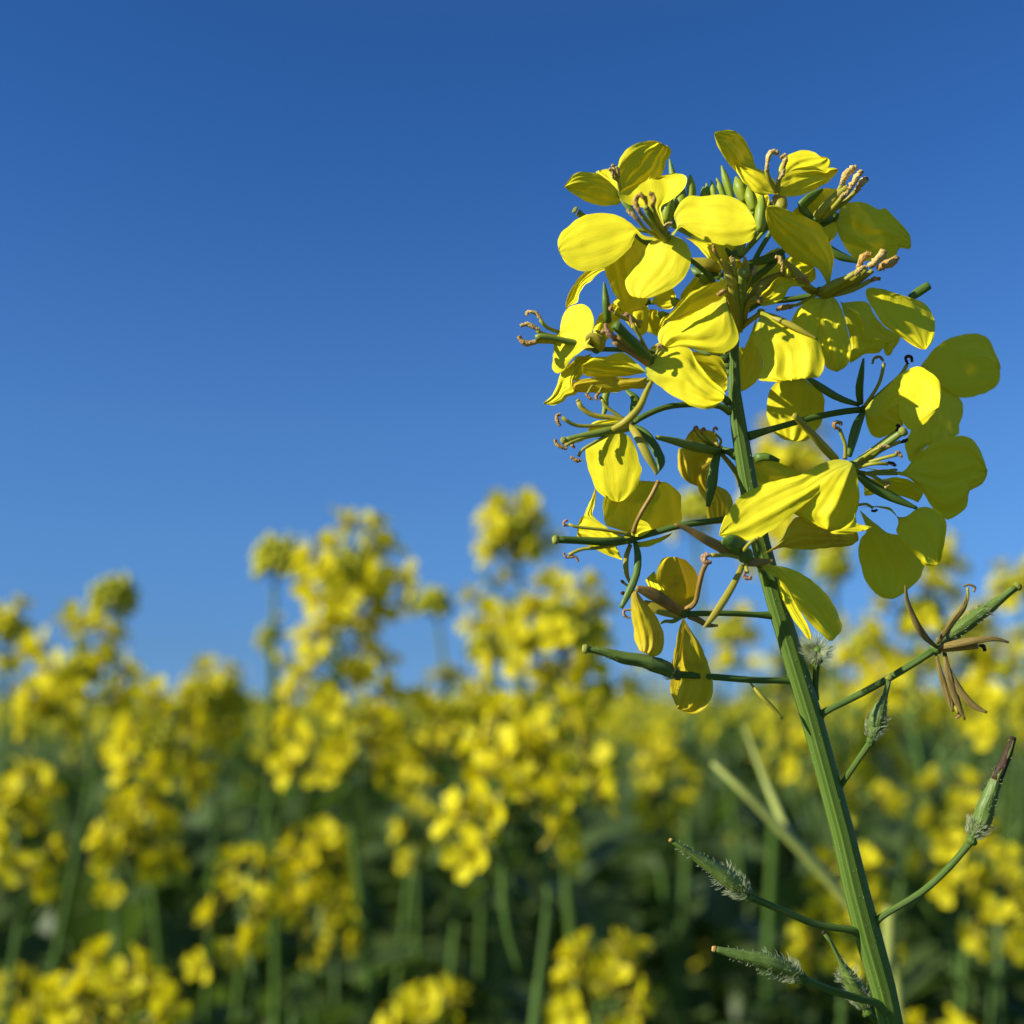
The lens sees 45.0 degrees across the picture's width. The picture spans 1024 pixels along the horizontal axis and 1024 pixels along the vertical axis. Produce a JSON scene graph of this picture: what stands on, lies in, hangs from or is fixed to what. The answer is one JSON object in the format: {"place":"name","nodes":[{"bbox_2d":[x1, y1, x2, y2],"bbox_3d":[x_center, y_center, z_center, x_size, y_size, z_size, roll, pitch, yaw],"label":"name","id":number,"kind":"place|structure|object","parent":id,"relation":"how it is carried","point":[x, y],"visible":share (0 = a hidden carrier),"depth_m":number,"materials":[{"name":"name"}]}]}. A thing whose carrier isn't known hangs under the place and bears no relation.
{"place":"outdoors","nodes":[
{"label":"outdoors","id":0,"kind":"place"},
{"bbox_2d":[88,699,757,706],"bbox_3d":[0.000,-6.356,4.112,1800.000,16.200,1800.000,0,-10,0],"label":"ground","id":1,"kind":"structure","parent":0,"point":[348,702],"depth_m":348.89,"materials":[{"name":"plant"}]},
{"bbox_2d":[0,695,5,730],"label":"mustard plant","id":2,"kind":"object","parent":1,"relation":"on","point":[1,705],"visible":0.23,"depth_m":2.50,"materials":[{"name":"yellow plant"}]},
{"bbox_2d":[0,593,35,799],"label":"mustard plant","id":3,"kind":"object","parent":1,"relation":"on","point":[14,626],"visible":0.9,"depth_m":0.56,"materials":[{"name":"yellow plant"}]},
{"bbox_2d":[0,962,50,1023],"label":"mustard plant","id":4,"kind":"object","parent":1,"relation":"on","point":[29,974],"visible":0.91,"depth_m":0.46,"materials":[{"name":"yellow plant"}]},
{"bbox_2d":[0,755,67,1023],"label":"mustard plant","id":5,"kind":"object","parent":1,"relation":"on","point":[19,864],"visible":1,"depth_m":0.46,"materials":[{"name":"yellow plant"}]},
{"bbox_2d":[27,713,56,932],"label":"mustard plant","id":6,"kind":"object","parent":1,"relation":"on","point":[37,730],"visible":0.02,"depth_m":1.61,"materials":[{"name":"yellow plant"}]},
{"bbox_2d":[19,756,76,966],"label":"mustard plant","id":7,"kind":"object","parent":1,"relation":"on","point":[69,961],"visible":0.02,"depth_m":1.29,"materials":[{"name":"yellow plant"}]},
{"bbox_2d":[49,716,64,740],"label":"mustard plant","id":8,"kind":"object","parent":1,"relation":"on","point":[59,724],"visible":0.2,"depth_m":2.32,"materials":[{"name":"yellow plant"}]},
{"bbox_2d":[53,712,101,1022],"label":"mustard plant","id":9,"kind":"object","parent":1,"relation":"on","point":[57,909],"visible":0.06,"depth_m":1.34,"materials":[{"name":"yellow plant"}]},
{"bbox_2d":[11,600,144,1023],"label":"mustard plant","id":10,"kind":"object","parent":1,"relation":"on","point":[63,677],"visible":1,"depth_m":0.51,"materials":[{"name":"yellow plant"}]},
{"bbox_2d":[75,698,102,964],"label":"mustard plant","id":11,"kind":"object","parent":1,"relation":"on","point":[95,717],"visible":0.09,"depth_m":2.12,"materials":[{"name":"yellow plant"}]},
{"bbox_2d":[72,708,117,956],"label":"mustard plant","id":12,"kind":"object","parent":1,"relation":"on","point":[98,734],"visible":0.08,"depth_m":1.70,"materials":[{"name":"yellow plant"}]},
{"bbox_2d":[8,935,190,1023],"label":"mustard plant","id":13,"kind":"object","parent":1,"relation":"on","point":[102,981],"visible":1,"depth_m":0.42,"materials":[{"name":"yellow plant"}]},
{"bbox_2d":[61,712,154,1018],"bbox_3d":[-0.366,0.794,1.208,0.178,1.181,0.203,-1,-10,4],"label":"mustard plant","id":14,"kind":"object","parent":1,"relation":"on","point":[143,941],"visible":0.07,"depth_m":1.25,"materials":[{"name":"yellow plant"}]},
{"bbox_2d":[87,571,139,1019],"bbox_3d":[-0.212,0.645,0.563,0.113,1.234,0.176,-5,-11,28],"label":"mustard plant","id":15,"kind":"object","parent":1,"relation":"on","point":[118,593],"visible":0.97,"depth_m":0.61,"materials":[{"name":"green plant"}]},
{"bbox_2d":[88,846,138,1001],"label":"mustard plant","id":16,"kind":"object","parent":1,"relation":"on","point":[114,892],"visible":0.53,"depth_m":0.51,"materials":[{"name":"yellow plant"}]},
{"bbox_2d":[122,695,146,981],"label":"mustard plant","id":17,"kind":"object","parent":1,"relation":"on","point":[137,699],"visible":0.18,"depth_m":1.74,"materials":[{"name":"yellow plant"}]},
{"bbox_2d":[85,673,184,1022],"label":"mustard plant","id":18,"kind":"object","parent":1,"relation":"on","point":[101,689],"visible":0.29,"depth_m":1.20,"materials":[{"name":"yellow plant"}]},
{"bbox_2d":[127,718,171,978],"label":"mustard plant","id":19,"kind":"object","parent":1,"relation":"on","point":[129,975],"visible":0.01,"depth_m":1.23,"materials":[{"name":"yellow plant"}]},
{"bbox_2d":[85,675,220,1022],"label":"mustard plant","id":20,"kind":"object","parent":1,"relation":"on","point":[157,747],"visible":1,"depth_m":0.49,"materials":[{"name":"yellow plant"}]},
{"bbox_2d":[121,719,214,1006],"bbox_3d":[-0.322,0.793,1.298,0.239,1.215,0.192,4,-12,-23],"label":"mustard plant","id":21,"kind":"object","parent":1,"relation":"on","point":[175,1002],"visible":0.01,"depth_m":1.35,"materials":[{"name":"yellow plant"}]},
{"bbox_2d":[171,672,195,988],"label":"mustard plant","id":22,"kind":"object","parent":1,"relation":"on","point":[190,678],"visible":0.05,"depth_m":1.93,"materials":[{"name":"yellow plant"}]},
{"bbox_2d":[161,654,250,1023],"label":"mustard plant","id":23,"kind":"object","parent":1,"relation":"on","point":[223,700],"visible":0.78,"depth_m":0.59,"materials":[{"name":"yellow plant"}]},
{"bbox_2d":[191,734,268,1023],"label":"mustard plant","id":24,"kind":"object","parent":1,"relation":"on","point":[262,749],"visible":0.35,"depth_m":1.31,"materials":[{"name":"yellow plant"}]},
{"bbox_2d":[182,843,279,1023],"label":"mustard plant","id":25,"kind":"object","parent":1,"relation":"on","point":[248,946],"visible":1,"depth_m":0.46,"materials":[{"name":"yellow plant"}]},
{"bbox_2d":[215,711,266,936],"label":"mustard plant","id":26,"kind":"object","parent":1,"relation":"on","point":[258,726],"visible":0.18,"depth_m":2.25,"materials":[{"name":"yellow plant"}]},
{"bbox_2d":[232,613,290,1023],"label":"mustard plant","id":27,"kind":"object","parent":1,"relation":"on","point":[261,637],"visible":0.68,"depth_m":0.61,"materials":[{"name":"green plant"}]},
{"bbox_2d":[257,700,268,805],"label":"mustard plant","id":28,"kind":"object","parent":1,"relation":"on","point":[266,722],"visible":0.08,"depth_m":2.23,"materials":[{"name":"yellow plant"}]},
{"bbox_2d":[251,531,304,1023],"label":"mustard plant","id":29,"kind":"object","parent":1,"relation":"on","point":[272,552],"visible":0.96,"depth_m":0.59,"materials":[{"name":"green plant"}]},
{"bbox_2d":[279,707,316,828],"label":"mustard plant","id":30,"kind":"object","parent":1,"relation":"on","point":[304,714],"visible":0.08,"depth_m":2.19,"materials":[{"name":"yellow plant"}]},
{"bbox_2d":[269,815,363,1023],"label":"mustard plant","id":31,"kind":"object","parent":1,"relation":"on","point":[289,896],"visible":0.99,"depth_m":0.49,"materials":[{"name":"yellow plant"}]},
{"bbox_2d":[301,882,361,1023],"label":"mustard plant","id":32,"kind":"object","parent":1,"relation":"on","point":[332,939],"visible":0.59,"depth_m":0.56,"materials":[{"name":"yellow plant"}]},
{"bbox_2d":[353,686,368,947],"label":"mustard plant","id":33,"kind":"object","parent":1,"relation":"on","point":[360,691],"visible":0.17,"depth_m":2.53,"materials":[{"name":"yellow plant"}]},
{"bbox_2d":[267,506,480,1023],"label":"mustard plant","id":34,"kind":"object","parent":1,"relation":"on","point":[348,579],"visible":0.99,"depth_m":0.49,"materials":[{"name":"yellow plant"}]},
{"bbox_2d":[390,770,451,1023],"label":"mustard plant","id":35,"kind":"object","parent":1,"relation":"on","point":[417,851],"visible":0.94,"depth_m":0.59,"materials":[{"name":"yellow plant"}]},
{"bbox_2d":[374,974,469,1023],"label":"mustard plant","id":36,"kind":"object","parent":1,"relation":"on","point":[434,1009],"visible":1,"depth_m":0.44,"materials":[{"name":"yellow plant"}]},
{"bbox_2d":[411,712,433,934],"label":"mustard plant","id":37,"kind":"object","parent":1,"relation":"on","point":[425,724],"visible":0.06,"depth_m":1.68,"materials":[{"name":"yellow plant"}]},
{"bbox_2d":[392,585,454,1007],"bbox_3d":[-0.078,0.653,0.604,0.079,1.232,0.154,5,-11,-26],"label":"mustard plant","id":38,"kind":"object","parent":1,"relation":"on","point":[436,600],"visible":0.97,"depth_m":0.65,"materials":[{"name":"green plant"}]},
{"bbox_2d":[410,662,508,1023],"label":"mustard plant","id":39,"kind":"object","parent":1,"relation":"on","point":[469,701],"visible":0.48,"depth_m":0.57,"materials":[{"name":"yellow plant"}]},
{"bbox_2d":[461,770,494,1023],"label":"mustard plant","id":40,"kind":"object","parent":1,"relation":"on","point":[471,944],"depth_m":1.67,"materials":[{"name":"green plant"}]},
{"bbox_2d":[464,631,508,1023],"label":"mustard plant","id":41,"kind":"object","parent":1,"relation":"on","point":[473,651],"visible":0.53,"depth_m":0.60,"materials":[{"name":"yellow plant"}]},
{"bbox_2d":[456,486,562,1023],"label":"mustard plant","id":42,"kind":"object","parent":1,"relation":"on","point":[507,528],"visible":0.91,"depth_m":0.55,"materials":[{"name":"yellow plant"}]},
{"bbox_2d":[0,655,1022,1006],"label":"mustard field","id":43,"kind":"structure","parent":1,"relation":"on","point":[650,717],"depth_m":3.76,"materials":[{"name":"yellow plant"}]},
{"bbox_2d":[0,706,1023,1023],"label":"undergrowth","id":44,"kind":"object","parent":1,"relation":"on","point":[616,884],"visible":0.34,"depth_m":0.80,"materials":[{"name":"green plant"}]},
{"bbox_2d":[430,682,620,1023],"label":"mustard plant","id":45,"kind":"object","parent":1,"relation":"on","point":[530,769],"visible":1,"depth_m":0.39,"materials":[{"name":"yellow plant"}]},
{"bbox_2d":[472,564,641,1019],"bbox_3d":[0.027,0.624,0.392,0.090,1.220,0.157,-5,-11,26],"label":"mustard plant","id":46,"kind":"object","parent":1,"relation":"on","point":[555,623],"visible":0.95,"depth_m":0.46,"materials":[{"name":"yellow plant"}]},
{"bbox_2d":[558,740,614,1019],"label":"mustard plant","id":47,"kind":"object","parent":1,"relation":"on","point":[587,780],"visible":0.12,"depth_m":1.28,"materials":[{"name":"yellow plant"}]},
{"bbox_2d":[561,745,616,984],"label":"mustard plant","id":48,"kind":"object","parent":1,"relation":"on","point":[566,748],"visible":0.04,"depth_m":1.77,"materials":[{"name":"yellow plant"}]},
{"bbox_2d":[544,927,655,1023],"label":"mustard plant","id":49,"kind":"object","parent":1,"relation":"on","point":[598,981],"visible":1,"depth_m":0.44,"materials":[{"name":"yellow plant"}]},
{"bbox_2d":[594,700,618,808],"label":"mustard plant","id":50,"kind":"object","parent":1,"relation":"on","point":[611,717],"visible":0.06,"depth_m":2.17,"materials":[{"name":"yellow plant"}]},
{"bbox_2d":[605,726,622,807],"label":"mustard plant","id":51,"kind":"object","parent":1,"relation":"on","point":[615,730],"visible":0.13,"depth_m":1.91,"materials":[{"name":"yellow plant"}]},
{"bbox_2d":[617,702,631,759],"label":"mustard plant","id":52,"kind":"object","parent":1,"relation":"on","point":[622,711],"visible":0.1,"depth_m":2.34,"materials":[{"name":"yellow plant"}]},
{"bbox_2d":[618,671,638,1006],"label":"mustard plant","id":53,"kind":"object","parent":1,"relation":"on","point":[628,694],"visible":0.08,"depth_m":2.45,"materials":[{"name":"yellow plant"}]},
{"bbox_2d":[632,653,659,761],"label":"mustard plant","id":54,"kind":"object","parent":1,"relation":"on","point":[655,680],"visible":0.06,"depth_m":1.39,"materials":[{"name":"yellow plant"}]},
{"bbox_2d":[616,701,682,829],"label":"mustard plant","id":55,"kind":"object","parent":1,"relation":"on","point":[628,716],"visible":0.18,"depth_m":1.60,"materials":[{"name":"yellow plant"}]},
{"bbox_2d":[643,679,665,755],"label":"mustard plant","id":56,"kind":"object","parent":1,"relation":"on","point":[660,685],"visible":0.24,"depth_m":2.66,"materials":[{"name":"yellow plant"}]},
{"bbox_2d":[656,703,674,864],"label":"mustard plant","id":57,"kind":"object","parent":1,"relation":"on","point":[666,709],"visible":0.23,"depth_m":2.41,"materials":[{"name":"yellow plant"}]},
{"bbox_2d":[629,728,709,1023],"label":"mustard plant","id":58,"kind":"object","parent":1,"relation":"on","point":[657,767],"visible":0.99,"depth_m":0.61,"materials":[{"name":"yellow plant"}]},
{"bbox_2d":[661,685,679,864],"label":"mustard plant","id":59,"kind":"object","parent":1,"relation":"on","point":[668,695],"visible":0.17,"depth_m":2.20,"materials":[{"name":"yellow plant"}]},
{"bbox_2d":[666,488,713,1023],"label":"mustard plant","id":60,"kind":"object","parent":1,"relation":"on","point":[693,500],"visible":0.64,"depth_m":0.65,"materials":[{"name":"green plant"}]},
{"bbox_2d":[689,684,729,1019],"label":"mustard plant","id":61,"kind":"object","parent":1,"relation":"on","point":[718,1009],"visible":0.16,"depth_m":1.37,"materials":[{"name":"yellow plant"}]},
{"bbox_2d":[690,942,733,1023],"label":"mustard plant","id":62,"kind":"object","parent":1,"relation":"on","point":[704,966],"visible":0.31,"depth_m":0.88,"materials":[{"name":"green plant"}]},
{"bbox_2d":[706,834,748,1023],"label":"mustard plant","id":63,"kind":"object","parent":1,"relation":"on","point":[731,840],"visible":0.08,"depth_m":1.05,"materials":[{"name":"green plant"}]},
{"bbox_2d":[702,600,762,971],"bbox_3d":[0.129,0.660,0.641,0.124,1.230,0.083,0,-10,0],"label":"mustard plant","id":64,"kind":"object","parent":1,"relation":"on","point":[727,629],"visible":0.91,"depth_m":0.71,"materials":[{"name":"yellow plant"}]},
{"bbox_2d":[724,706,759,1023],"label":"mustard plant","id":65,"kind":"object","parent":1,"relation":"on","point":[731,716],"visible":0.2,"depth_m":2.06,"materials":[{"name":"yellow plant"}]},
{"bbox_2d":[738,683,752,740],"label":"mustard plant","id":66,"kind":"object","parent":1,"relation":"on","point":[746,685],"visible":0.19,"depth_m":2.76,"materials":[{"name":"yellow plant"}]},
{"bbox_2d":[748,724,760,745],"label":"mustard plant","id":67,"kind":"object","parent":1,"relation":"on","point":[753,728],"visible":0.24,"depth_m":2.73,"materials":[{"name":"yellow plant"}]},
{"bbox_2d":[745,649,788,794],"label":"mustard plant","id":68,"kind":"object","parent":1,"relation":"on","point":[770,663],"visible":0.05,"depth_m":1.79,"materials":[{"name":"yellow plant"}]},
{"bbox_2d":[517,130,1021,1023],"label":"mustard plant","id":69,"kind":"object","parent":1,"relation":"on","point":[709,322],"visible":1,"depth_m":0.14,"materials":[{"name":"yellow plant"}]},
{"bbox_2d":[756,703,797,1023],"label":"mustard plant","id":70,"kind":"object","parent":1,"relation":"on","point":[772,727],"visible":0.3,"depth_m":1.16,"materials":[{"name":"yellow plant"}]},
{"bbox_2d":[776,695,798,860],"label":"mustard plant","id":71,"kind":"object","parent":1,"relation":"on","point":[789,711],"visible":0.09,"depth_m":1.66,"materials":[{"name":"yellow plant"}]},
{"bbox_2d":[737,413,850,1023],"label":"mustard plant","id":72,"kind":"object","parent":1,"relation":"on","point":[798,456],"visible":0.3,"depth_m":0.59,"materials":[{"name":"yellow plant"}]},
{"bbox_2d":[765,634,832,953],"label":"mustard plant","id":73,"kind":"object","parent":1,"relation":"on","point":[825,674],"visible":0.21,"depth_m":0.73,"materials":[{"name":"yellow plant"}]},
{"bbox_2d":[766,716,840,1023],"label":"mustard plant","id":74,"kind":"object","parent":1,"relation":"on","point":[807,780],"visible":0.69,"depth_m":0.69,"materials":[{"name":"yellow plant"}]},
{"bbox_2d":[711,725,904,1023],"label":"mustard stalk","id":75,"kind":"object","parent":1,"relation":"on","point":[778,823],"visible":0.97,"depth_m":0.29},
{"bbox_2d":[790,747,870,1023],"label":"mustard plant","id":76,"kind":"object","parent":1,"relation":"on","point":[801,840],"visible":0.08,"depth_m":1.19,"materials":[{"name":"green plant"}]},
{"bbox_2d":[825,678,835,731],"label":"mustard plant","id":77,"kind":"object","parent":1,"relation":"on","point":[828,698],"visible":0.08,"depth_m":2.63,"materials":[{"name":"yellow plant"}]},
{"bbox_2d":[808,548,853,1023],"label":"mustard plant","id":78,"kind":"object","parent":1,"relation":"on","point":[840,569],"visible":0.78,"depth_m":0.71,"materials":[{"name":"yellow plant"}]},
{"bbox_2d":[822,673,842,741],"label":"mustard plant","id":79,"kind":"object","parent":1,"relation":"on","point":[825,701],"visible":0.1,"depth_m":2.18,"materials":[{"name":"yellow plant"}]},
{"bbox_2d":[818,650,865,1023],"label":"mustard plant","id":80,"kind":"object","parent":1,"relation":"on","point":[833,690],"visible":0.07,"depth_m":1.57,"materials":[{"name":"yellow plant"}]},
{"bbox_2d":[779,841,908,1023],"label":"mustard plant","id":81,"kind":"object","parent":1,"relation":"on","point":[829,902],"visible":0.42,"depth_m":0.41,"materials":[{"name":"yellow plant"}]},
{"bbox_2d":[842,695,855,749],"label":"mustard plant","id":82,"kind":"object","parent":1,"relation":"on","point":[843,707],"visible":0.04,"depth_m":2.16,"materials":[{"name":"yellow plant"}]},
{"bbox_2d":[842,697,856,961],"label":"mustard plant","id":83,"kind":"object","parent":1,"relation":"on","point":[852,708],"visible":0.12,"depth_m":1.92,"materials":[{"name":"yellow plant"}]},
{"bbox_2d":[832,610,894,900],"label":"mustard plant","id":84,"kind":"object","parent":1,"relation":"on","point":[858,648],"visible":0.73,"depth_m":0.65,"materials":[{"name":"yellow plant"}]},
{"bbox_2d":[843,710,920,919],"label":"mustard plant","id":85,"kind":"object","parent":1,"relation":"on","point":[868,779],"visible":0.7,"depth_m":0.61,"materials":[{"name":"yellow plant"}]},
{"bbox_2d":[862,650,940,936],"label":"mustard plant","id":86,"kind":"object","parent":1,"relation":"on","point":[929,721],"visible":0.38,"depth_m":0.63,"materials":[{"name":"yellow plant"}]},
{"bbox_2d":[921,679,944,1023],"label":"mustard plant","id":87,"kind":"object","parent":1,"relation":"on","point":[932,1018],"visible":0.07,"depth_m":1.95,"materials":[{"name":"yellow plant"}]},
{"bbox_2d":[869,562,1002,1018],"bbox_3d":[0.223,0.638,0.539,0.143,1.240,0.085,9,-13,-42],"label":"mustard plant","id":88,"kind":"object","parent":1,"relation":"on","point":[930,614],"visible":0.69,"depth_m":0.59,"materials":[{"name":"yellow plant"}]},
{"bbox_2d":[904,1005,979,1023],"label":"mustard plant","id":89,"kind":"object","parent":1,"relation":"on","point":[955,1017],"visible":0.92,"depth_m":0.40,"materials":[{"name":"yellow plant"}]},
{"bbox_2d":[927,530,977,1022],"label":"mustard plant","id":90,"kind":"object","parent":1,"relation":"on","point":[950,556],"visible":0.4,"depth_m":0.79,"materials":[{"name":"yellow plant"}]},
{"bbox_2d":[905,762,1005,1015],"bbox_3d":[0.150,0.669,0.427,0.095,1.144,0.113,0,-10,0],"label":"mustard plant","id":91,"kind":"object","parent":1,"relation":"on","point":[950,812],"visible":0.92,"depth_m":0.49,"materials":[{"name":"yellow plant"}]},
{"bbox_2d":[945,721,968,745],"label":"mustard plant","id":92,"kind":"object","parent":1,"relation":"on","point":[961,735],"visible":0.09,"depth_m":1.83,"materials":[{"name":"yellow plant"}]},
{"bbox_2d":[934,597,1009,1023],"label":"mustard plant","id":93,"kind":"object","parent":1,"relation":"on","point":[981,921],"visible":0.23,"depth_m":0.69,"materials":[{"name":"yellow plant"}]},
{"bbox_2d":[943,830,1023,1023],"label":"mustard plant","id":94,"kind":"object","parent":1,"relation":"on","point":[995,910],"visible":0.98,"depth_m":0.48,"materials":[{"name":"yellow plant"}]},
{"bbox_2d":[955,625,1023,1023],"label":"mustard plant","id":95,"kind":"object","parent":1,"relation":"on","point":[991,696],"visible":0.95,"depth_m":0.57,"materials":[{"name":"yellow plant"}]},
{"bbox_2d":[984,558,1023,1023],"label":"mustard plant","id":96,"kind":"object","parent":1,"relation":"on","point":[1005,581],"visible":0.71,"depth_m":0.73,"materials":[{"name":"yellow plant"}]},
{"bbox_2d":[1006,678,1019,757],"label":"mustard plant","id":97,"kind":"object","parent":1,"relation":"on","point":[1011,686],"visible":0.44,"depth_m":2.21,"materials":[{"name":"yellow plant"}]},
{"bbox_2d":[1011,675,1023,832],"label":"mustard plant","id":98,"kind":"object","parent":1,"relation":"on","point":[1015,718],"visible":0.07,"depth_m":1.42,"materials":[{"name":"yellow plant"}]},
{"bbox_2d":[0,0,1023,698],"label":"sky","id":99,"kind":"structure","parent":0,"point":[266,266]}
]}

